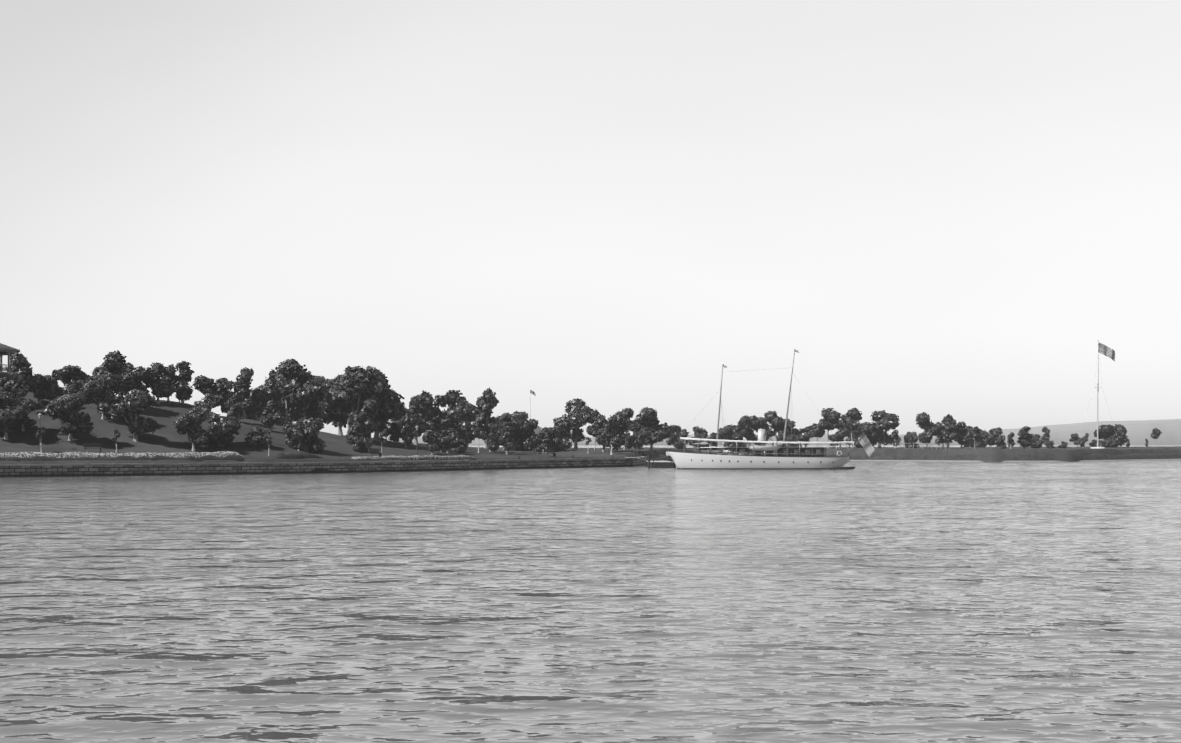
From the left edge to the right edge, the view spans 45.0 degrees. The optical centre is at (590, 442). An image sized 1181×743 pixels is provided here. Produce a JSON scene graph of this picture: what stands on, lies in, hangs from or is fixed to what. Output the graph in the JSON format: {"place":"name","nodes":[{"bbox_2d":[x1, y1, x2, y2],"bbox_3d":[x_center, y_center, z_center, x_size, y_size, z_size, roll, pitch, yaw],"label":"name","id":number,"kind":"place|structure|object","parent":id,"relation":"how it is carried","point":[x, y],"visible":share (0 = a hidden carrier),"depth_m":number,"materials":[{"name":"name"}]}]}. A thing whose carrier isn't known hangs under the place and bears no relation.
{"place":"outdoors","nodes":[
{"label":"outdoors","id":0,"kind":"place"},
{"bbox_2d":[0,445,1180,742],"bbox_3d":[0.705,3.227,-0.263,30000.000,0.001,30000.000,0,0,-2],"label":"water","id":1,"kind":"structure","parent":0,"point":[896,601],"depth_m":28.31,"materials":[{"name":"grey liquid"}]},
{"bbox_2d":[625,451,675,467],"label":"landing float","id":2,"kind":"object","parent":1,"relation":"on","point":[659,464],"visible":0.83,"depth_m":184.90,"materials":[{"name":"grey wood"}]},
{"bbox_2d":[640,349,874,468],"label":"yacht","id":3,"kind":"object","parent":1,"relation":"on","point":[760,455],"visible":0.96,"depth_m":174.64,"materials":[{"name":"white paint"}]},
{"bbox_2d":[0,386,1180,473],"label":"ground","id":4,"kind":"structure","parent":0,"point":[165,437],"depth_m":157.67,"materials":[{"name":"grey plant"}]},
{"bbox_2d":[0,343,19,379],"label":"turret house","id":5,"kind":"structure","parent":4,"relation":"on","point":[9,351],"depth_m":162.90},
{"bbox_2d":[0,391,30,438],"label":"tree","id":6,"kind":"object","parent":4,"relation":"on","point":[13,410],"visible":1,"depth_m":141.19,"materials":[{"name":"grey plant"}]},
{"bbox_2d":[3,353,39,400],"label":"tree","id":7,"kind":"object","parent":4,"relation":"on","point":[21,369],"visible":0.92,"depth_m":149.74,"materials":[{"name":"grey plant"}]},
{"bbox_2d":[18,399,37,430],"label":"tree","id":8,"kind":"object","parent":4,"relation":"on","point":[31,404],"visible":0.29,"depth_m":143.91,"materials":[{"name":"grey plant"}]},
{"bbox_2d":[30,374,51,403],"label":"tree","id":9,"kind":"object","parent":4,"relation":"on","point":[40,392],"visible":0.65,"depth_m":151.39,"materials":[{"name":"grey plant"}]},
{"bbox_2d":[41,375,63,399],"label":"tree","id":10,"kind":"object","parent":4,"relation":"on","point":[55,391],"visible":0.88,"depth_m":152.71,"materials":[{"name":"grey plant"}]},
{"bbox_2d":[43,392,93,440],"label":"tree","id":11,"kind":"object","parent":4,"relation":"on","point":[64,410],"visible":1,"depth_m":143.51,"materials":[{"name":"grey plant"}]},
{"bbox_2d":[56,365,93,393],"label":"tree","id":12,"kind":"object","parent":4,"relation":"on","point":[74,377],"visible":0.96,"depth_m":155.89,"materials":[{"name":"grey plant"}]},
{"bbox_2d":[78,373,120,419],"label":"tree","id":13,"kind":"object","parent":4,"relation":"on","point":[101,394],"visible":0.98,"depth_m":151.30,"materials":[{"name":"grey plant"}]},
{"bbox_2d":[91,350,131,395],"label":"tree","id":14,"kind":"object","parent":4,"relation":"on","point":[114,362],"visible":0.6,"depth_m":156.32,"materials":[{"name":"grey plant"}]},
{"bbox_2d":[0,451,242,457],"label":"flower border","id":15,"kind":"object","parent":4,"relation":"on","point":[221,454],"visible":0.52,"depth_m":141.04,"materials":[{"name":"grey plant"}]},
{"bbox_2d":[0,455,245,461],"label":"hedge","id":16,"kind":"object","parent":4,"relation":"on","point":[156,458],"visible":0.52,"depth_m":140.87,"materials":[{"name":"grey plant"}]},
{"bbox_2d":[108,389,157,441],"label":"tree","id":17,"kind":"object","parent":4,"relation":"on","point":[130,407],"visible":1,"depth_m":147.31,"materials":[{"name":"grey plant"}]},
{"bbox_2d":[122,366,149,393],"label":"tree","id":18,"kind":"object","parent":4,"relation":"on","point":[137,375],"visible":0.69,"depth_m":161.71,"materials":[{"name":"grey plant"}]},
{"bbox_2d":[142,362,176,403],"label":"tree","id":19,"kind":"object","parent":4,"relation":"on","point":[156,384],"visible":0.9,"depth_m":163.25,"materials":[{"name":"grey plant"}]},
{"bbox_2d":[161,364,176,401],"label":"tree","id":20,"kind":"object","parent":4,"relation":"on","point":[170,378],"visible":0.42,"depth_m":165.99,"materials":[{"name":"grey plant"}]},
{"bbox_2d":[172,361,193,403],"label":"tree","id":21,"kind":"object","parent":4,"relation":"on","point":[184,390],"visible":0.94,"depth_m":166.65,"materials":[{"name":"grey plant"}]},
{"bbox_2d":[173,406,209,451],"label":"tree","id":22,"kind":"object","parent":4,"relation":"on","point":[189,423],"visible":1,"depth_m":147.84,"materials":[{"name":"grey plant"}]},
{"bbox_2d":[192,375,227,408],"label":"tree","id":23,"kind":"object","parent":4,"relation":"on","point":[203,385],"visible":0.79,"depth_m":176.47,"materials":[{"name":"grey plant"}]},
{"bbox_2d":[202,393,217,410],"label":"tree","id":24,"kind":"object","parent":4,"relation":"on","point":[211,400],"visible":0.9,"depth_m":172.25,"materials":[{"name":"grey plant"}]},
{"bbox_2d":[204,413,241,447],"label":"tree","id":25,"kind":"object","parent":4,"relation":"on","point":[220,434],"visible":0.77,"depth_m":151.17,"materials":[{"name":"grey plant"}]},
{"bbox_2d":[212,378,235,415],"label":"tree","id":26,"kind":"object","parent":4,"relation":"on","point":[222,386],"visible":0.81,"depth_m":177.05,"materials":[{"name":"grey plant"}]},
{"bbox_2d":[227,393,252,422],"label":"tree","id":27,"kind":"object","parent":4,"relation":"on","point":[241,403],"visible":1,"depth_m":166.43,"materials":[{"name":"grey plant"}]},
{"bbox_2d":[233,367,253,418],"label":"tree","id":28,"kind":"object","parent":4,"relation":"on","point":[241,385],"visible":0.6,"depth_m":178.50,"materials":[{"name":"grey plant"}]},
{"bbox_2d":[245,388,264,420],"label":"tree","id":29,"kind":"object","parent":4,"relation":"on","point":[258,402],"visible":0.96,"depth_m":179.73,"materials":[{"name":"grey plant"}]},
{"bbox_2d":[244,427,272,447],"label":"tree","id":30,"kind":"object","parent":4,"relation":"on","point":[256,437],"visible":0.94,"depth_m":154.07,"materials":[{"name":"grey plant"}]},
{"bbox_2d":[260,399,280,431],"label":"tree","id":31,"kind":"object","parent":4,"relation":"on","point":[271,407],"visible":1,"depth_m":164.83,"materials":[{"name":"grey plant"}]},
{"bbox_2d":[250,380,294,425],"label":"tree","id":32,"kind":"object","parent":4,"relation":"on","point":[271,393],"visible":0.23,"depth_m":191.14,"materials":[{"name":"grey plant"}]},
{"bbox_2d":[265,358,307,424],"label":"tree","id":33,"kind":"object","parent":4,"relation":"on","point":[285,378],"visible":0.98,"depth_m":181.21,"materials":[{"name":"grey plant"}]},
{"bbox_2d":[274,452,322,458],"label":"border shrub","id":34,"kind":"object","parent":4,"relation":"on","point":[300,455],"visible":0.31,"depth_m":151.54,"materials":[{"name":"grey plant"}]},
{"bbox_2d":[278,371,323,421],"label":"tree","id":35,"kind":"object","parent":4,"relation":"on","point":[307,390],"visible":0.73,"depth_m":181.80,"materials":[{"name":"grey plant"}]},
{"bbox_2d":[282,417,325,452],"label":"tree","id":36,"kind":"object","parent":4,"relation":"on","point":[302,433],"visible":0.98,"depth_m":156.75,"materials":[{"name":"grey plant"}]},
{"bbox_2d":[284,377,332,424],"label":"tree","id":37,"kind":"object","parent":4,"relation":"on","point":[321,381],"visible":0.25,"depth_m":182.03,"materials":[{"name":"black plant"}]},
{"bbox_2d":[0,456,646,476],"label":"seawall","id":38,"kind":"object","parent":4,"relation":"on","point":[84,470],"visible":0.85,"depth_m":148.81,"materials":[{"name":"stone"}]},
{"bbox_2d":[317,373,347,435],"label":"tree","id":39,"kind":"object","parent":4,"relation":"on","point":[336,412],"visible":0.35,"depth_m":178.31,"materials":[{"name":"grey plant"}]},
{"bbox_2d":[322,366,371,429],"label":"tree","id":40,"kind":"object","parent":4,"relation":"on","point":[335,393],"visible":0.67,"depth_m":175.38,"materials":[{"name":"grey plant"}]},
{"bbox_2d":[83,443,612,458],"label":"park furniture","id":41,"kind":"object","parent":4,"relation":"on","point":[369,450],"visible":0.9,"depth_m":161.07,"materials":[{"name":"grey"}]},
{"bbox_2d":[345,421,361,446],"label":"tree","id":42,"kind":"object","parent":4,"relation":"on","point":[355,430],"visible":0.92,"depth_m":167.19,"materials":[{"name":"grey plant"}]},
{"bbox_2d":[344,375,378,429],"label":"tree","id":43,"kind":"object","parent":4,"relation":"on","point":[362,409],"visible":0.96,"depth_m":174.41,"materials":[{"name":"grey plant"}]},
{"bbox_2d":[352,436,372,452],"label":"bush","id":44,"kind":"object","parent":4,"relation":"on","point":[360,444],"visible":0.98,"depth_m":164.47,"materials":[{"name":"grey plant"}]},
{"bbox_2d":[360,420,378,437],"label":"tree","id":45,"kind":"object","parent":4,"relation":"on","point":[369,431],"visible":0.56,"depth_m":174.68,"materials":[{"name":"grey plant"}]},
{"bbox_2d":[342,365,404,439],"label":"tree","id":46,"kind":"object","parent":4,"relation":"on","point":[384,396],"visible":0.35,"depth_m":177.57,"materials":[{"name":"grey plant"}]},
{"bbox_2d":[373,371,407,440],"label":"tree","id":47,"kind":"object","parent":4,"relation":"on","point":[386,414],"visible":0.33,"depth_m":181.25,"materials":[{"name":"black plant"}]},
{"bbox_2d":[242,386,540,433],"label":"houses","id":48,"kind":"structure","parent":4,"relation":"on","point":[537,430],"depth_m":205.60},
{"bbox_2d":[379,401,406,441],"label":"tree","id":49,"kind":"object","parent":4,"relation":"on","point":[385,433],"visible":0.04,"depth_m":201.43,"materials":[{"name":"grey plant"}]},
{"bbox_2d":[387,422,400,442],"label":"tree","id":50,"kind":"object","parent":4,"relation":"on","point":[394,433],"visible":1,"depth_m":182.36,"materials":[{"name":"grey plant"}]},
{"bbox_2d":[398,424,414,447],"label":"tree","id":51,"kind":"object","parent":4,"relation":"on","point":[405,436],"visible":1,"depth_m":176.83,"materials":[{"name":"grey plant"}]},
{"bbox_2d":[398,395,428,444],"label":"tree","id":52,"kind":"object","parent":4,"relation":"on","point":[416,409],"visible":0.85,"depth_m":188.63,"materials":[{"name":"grey plant"}]},
{"bbox_2d":[352,455,474,460],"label":"flower border","id":53,"kind":"object","parent":4,"relation":"on","point":[419,457],"visible":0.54,"depth_m":164.47,"materials":[{"name":"grey plant"}]},
{"bbox_2d":[419,390,442,429],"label":"tree","id":54,"kind":"object","parent":4,"relation":"on","point":[429,415],"visible":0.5,"depth_m":197.25,"materials":[{"name":"grey plant"}]},
{"bbox_2d":[422,429,443,454],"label":"tree","id":55,"kind":"object","parent":4,"relation":"on","point":[433,444],"visible":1,"depth_m":171.28,"materials":[{"name":"grey plant"}]},
{"bbox_2d":[441,428,458,452],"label":"tree","id":56,"kind":"object","parent":4,"relation":"on","point":[450,434],"visible":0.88,"depth_m":178.98,"materials":[{"name":"grey plant"}]},
{"bbox_2d":[433,390,472,442],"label":"tree","id":57,"kind":"object","parent":4,"relation":"on","point":[458,411],"visible":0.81,"depth_m":200.10,"materials":[{"name":"grey plant"}]},
{"bbox_2d":[449,439,466,452],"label":"bush","id":58,"kind":"object","parent":4,"relation":"on","point":[456,444],"visible":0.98,"depth_m":182.50,"materials":[{"name":"grey plant"}]},
{"bbox_2d":[457,403,475,446],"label":"tree","id":59,"kind":"object","parent":4,"relation":"on","point":[465,433],"visible":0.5,"depth_m":214.08,"materials":[{"name":"grey plant"}]},
{"bbox_2d":[471,387,499,448],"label":"tree","id":60,"kind":"object","parent":4,"relation":"on","point":[487,401],"visible":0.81,"depth_m":198.18,"materials":[{"name":"grey plant"}]},
{"bbox_2d":[487,425,499,452],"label":"tree","id":61,"kind":"object","parent":4,"relation":"on","point":[493,444],"visible":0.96,"depth_m":189.68,"materials":[{"name":"grey plant"}]},
{"bbox_2d":[495,412,515,449],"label":"tree","id":62,"kind":"object","parent":4,"relation":"on","point":[503,419],"visible":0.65,"depth_m":207.91,"materials":[{"name":"grey plant"}]},
{"bbox_2d":[497,426,514,454],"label":"tree","id":63,"kind":"object","parent":4,"relation":"on","point":[505,441],"visible":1,"depth_m":187.85,"materials":[{"name":"grey plant"}]},
{"bbox_2d":[38,413,984,455],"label":"lamp posts","id":64,"kind":"object","parent":4,"relation":"on","point":[221,420],"visible":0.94,"depth_m":192.38,"materials":[{"name":"grey metal"}]},
{"bbox_2d":[508,411,528,440],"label":"tree","id":65,"kind":"object","parent":4,"relation":"on","point":[517,415],"visible":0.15,"depth_m":230.87,"materials":[{"name":"grey plant"}]},
{"bbox_2d":[510,419,538,451],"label":"tree","id":66,"kind":"object","parent":4,"relation":"on","point":[523,434],"visible":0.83,"depth_m":209.57,"materials":[{"name":"grey plant"}]},
{"bbox_2d":[533,437,547,453],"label":"tree","id":67,"kind":"object","parent":4,"relation":"on","point":[538,443],"visible":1,"depth_m":192.83,"materials":[{"name":"grey plant"}]},
{"bbox_2d":[537,425,570,451],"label":"tree","id":68,"kind":"object","parent":4,"relation":"on","point":[558,441],"visible":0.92,"depth_m":213.16,"materials":[{"name":"grey plant"}]},
{"bbox_2d":[552,398,599,449],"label":"tree","id":69,"kind":"object","parent":4,"relation":"on","point":[579,415],"visible":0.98,"depth_m":224.84,"materials":[{"name":"grey plant"}]},
{"bbox_2d":[586,421,597,449],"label":"tree","id":70,"kind":"object","parent":4,"relation":"on","point":[592,429],"visible":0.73,"depth_m":220.53,"materials":[{"name":"grey plant"}]},
{"bbox_2d":[594,414,610,451],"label":"tree","id":71,"kind":"object","parent":4,"relation":"on","point":[600,419],"visible":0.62,"depth_m":213.88,"materials":[{"name":"grey plant"}]},
{"bbox_2d":[601,416,623,454],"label":"tree","id":72,"kind":"object","parent":4,"relation":"on","point":[611,435],"visible":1,"depth_m":204.55,"materials":[{"name":"grey plant"}]},
{"bbox_2d":[614,415,631,451],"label":"tree","id":73,"kind":"object","parent":4,"relation":"on","point":[621,429],"visible":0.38,"depth_m":215.18,"materials":[{"name":"grey plant"}]},
{"bbox_2d":[610,408,636,449],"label":"tree","id":74,"kind":"object","parent":4,"relation":"on","point":[626,414],"visible":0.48,"depth_m":217.93,"materials":[{"name":"grey plant"}]},
{"bbox_2d":[625,423,650,452],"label":"tree","id":75,"kind":"object","parent":4,"relation":"on","point":[640,432],"visible":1,"depth_m":211.78,"materials":[{"name":"grey plant"}]},
{"bbox_2d":[635,407,673,451],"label":"tree","id":76,"kind":"object","parent":4,"relation":"on","point":[646,417],"visible":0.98,"depth_m":223.88,"materials":[{"name":"grey plant"}]},
{"bbox_2d":[666,425,689,445],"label":"tree","id":77,"kind":"object","parent":4,"relation":"on","point":[678,431],"visible":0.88,"depth_m":284.80,"materials":[{"name":"grey plant"}]},
{"bbox_2d":[674,436,688,448],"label":"tree","id":78,"kind":"object","parent":4,"relation":"on","point":[680,443],"visible":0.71,"depth_m":261.94,"materials":[{"name":"grey plant"}]},
{"bbox_2d":[688,426,707,445],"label":"tree","id":79,"kind":"object","parent":4,"relation":"on","point":[701,432],"visible":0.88,"depth_m":282.02,"materials":[{"name":"grey plant"}]},
{"bbox_2d":[718,426,733,446],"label":"tree","id":80,"kind":"object","parent":4,"relation":"on","point":[726,432],"visible":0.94,"depth_m":279.94,"materials":[{"name":"grey plant"}]},
{"bbox_2d":[732,415,753,446],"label":"tree","id":81,"kind":"object","parent":4,"relation":"on","point":[743,427],"visible":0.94,"depth_m":275.86,"materials":[{"name":"grey plant"}]},
{"bbox_2d":[733,415,760,446],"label":"tree","id":82,"kind":"object","parent":4,"relation":"on","point":[755,421],"visible":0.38,"depth_m":283.61,"materials":[{"name":"grey plant"}]},
{"bbox_2d":[753,417,774,443],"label":"tree","id":83,"kind":"object","parent":4,"relation":"on","point":[764,424],"visible":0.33,"depth_m":289.80,"materials":[{"name":"grey plant"}]},
{"bbox_2d":[764,411,787,445],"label":"tree","id":84,"kind":"object","parent":4,"relation":"on","point":[774,420],"visible":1,"depth_m":277.93,"materials":[{"name":"grey plant"}]},
{"bbox_2d":[781,419,800,444],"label":"tree","id":85,"kind":"object","parent":4,"relation":"on","point":[791,434],"visible":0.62,"depth_m":288.02,"materials":[{"name":"grey plant"}]},
{"bbox_2d":[794,426,815,446],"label":"tree","id":86,"kind":"object","parent":4,"relation":"on","point":[808,434],"visible":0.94,"depth_m":276.37,"materials":[{"name":"grey plant"}]},
{"bbox_2d":[815,408,840,447],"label":"tree","id":87,"kind":"object","parent":4,"relation":"on","point":[831,418],"visible":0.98,"depth_m":280.35,"materials":[{"name":"grey plant"}]},
{"bbox_2d":[831,420,850,447],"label":"tree","id":88,"kind":"object","parent":4,"relation":"on","point":[841,433],"visible":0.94,"depth_m":292.57,"materials":[{"name":"grey plant"}]},
{"bbox_2d":[840,408,861,448],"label":"tree","id":89,"kind":"object","parent":4,"relation":"on","point":[851,418],"visible":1,"depth_m":274.51,"materials":[{"name":"grey plant"}]},
{"bbox_2d":[854,422,876,447],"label":"tree","id":90,"kind":"object","parent":4,"relation":"on","point":[858,445],"visible":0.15,"depth_m":291.17,"materials":[{"name":"grey plant"}]},
{"bbox_2d":[858,410,900,447],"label":"tree","id":91,"kind":"object","parent":4,"relation":"on","point":[883,420],"visible":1,"depth_m":278.48,"materials":[{"name":"grey plant"}]},
{"bbox_2d":[904,431,919,447],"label":"tree","id":92,"kind":"object","parent":4,"relation":"on","point":[911,437],"visible":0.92,"depth_m":286.99,"materials":[{"name":"grey plant"}]},
{"bbox_2d":[916,412,939,448],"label":"tree","id":93,"kind":"object","parent":4,"relation":"on","point":[931,428],"visible":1,"depth_m":275.02,"materials":[{"name":"grey plant"}]},
{"bbox_2d":[938,414,958,447],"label":"tree","id":94,"kind":"object","parent":4,"relation":"on","point":[948,421],"visible":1,"depth_m":274.98,"materials":[{"name":"grey plant"}]},
{"bbox_2d":[956,421,970,447],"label":"tree","id":95,"kind":"object","parent":4,"relation":"on","point":[962,436],"visible":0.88,"depth_m":276.36,"materials":[{"name":"grey plant"}]},
{"bbox_2d":[954,426,989,447],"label":"tree","id":96,"kind":"object","parent":4,"relation":"on","point":[979,441],"visible":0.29,"depth_m":344.86,"materials":[{"name":"grey plant"}]},
{"bbox_2d":[985,428,997,448],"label":"tree","id":97,"kind":"object","parent":4,"relation":"on","point":[991,436],"visible":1,"depth_m":275.43,"materials":[{"name":"grey plant"}]},
{"bbox_2d":[995,435,1005,448],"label":"tree","id":98,"kind":"object","parent":4,"relation":"on","point":[1000,443],"visible":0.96,"depth_m":281.57,"materials":[{"name":"grey plant"}]},
{"bbox_2d":[1017,426,1033,448],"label":"tree","id":99,"kind":"object","parent":4,"relation":"on","point":[1024,438],"visible":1,"depth_m":269.42,"materials":[{"name":"grey plant"}]},
{"bbox_2d":[1075,340,1117,448],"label":"flagpole","id":100,"kind":"object","parent":4,"relation":"on","point":[1103,349],"visible":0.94,"depth_m":278.54,"materials":[{"name":"white metal"}]},
{"bbox_2d":[1093,424,1127,447],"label":"tree","id":101,"kind":"object","parent":4,"relation":"on","point":[1106,432],"visible":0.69,"depth_m":347.72,"materials":[{"name":"grey plant"}]},
{"bbox_2d":[1113,426,1129,447],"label":"tree","id":102,"kind":"object","parent":4,"relation":"on","point":[1121,431],"visible":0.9,"depth_m":342.70,"materials":[{"name":"grey plant"}]},
{"bbox_2d":[0,0,1180,436],"label":"sky","id":103,"kind":"structure","parent":0,"point":[944,207],"materials":[{"name":"white"}]},
{"bbox_2d":[371,419,1180,445],"bbox_3d":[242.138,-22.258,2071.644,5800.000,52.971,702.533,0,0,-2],"label":"shore land","id":104,"kind":"structure","parent":0,"point":[1139,432],"depth_m":2020.89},
{"bbox_2d":[650,453,1180,461],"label":"shore bank","id":105,"kind":"structure","parent":0,"point":[1013,458],"depth_m":251.79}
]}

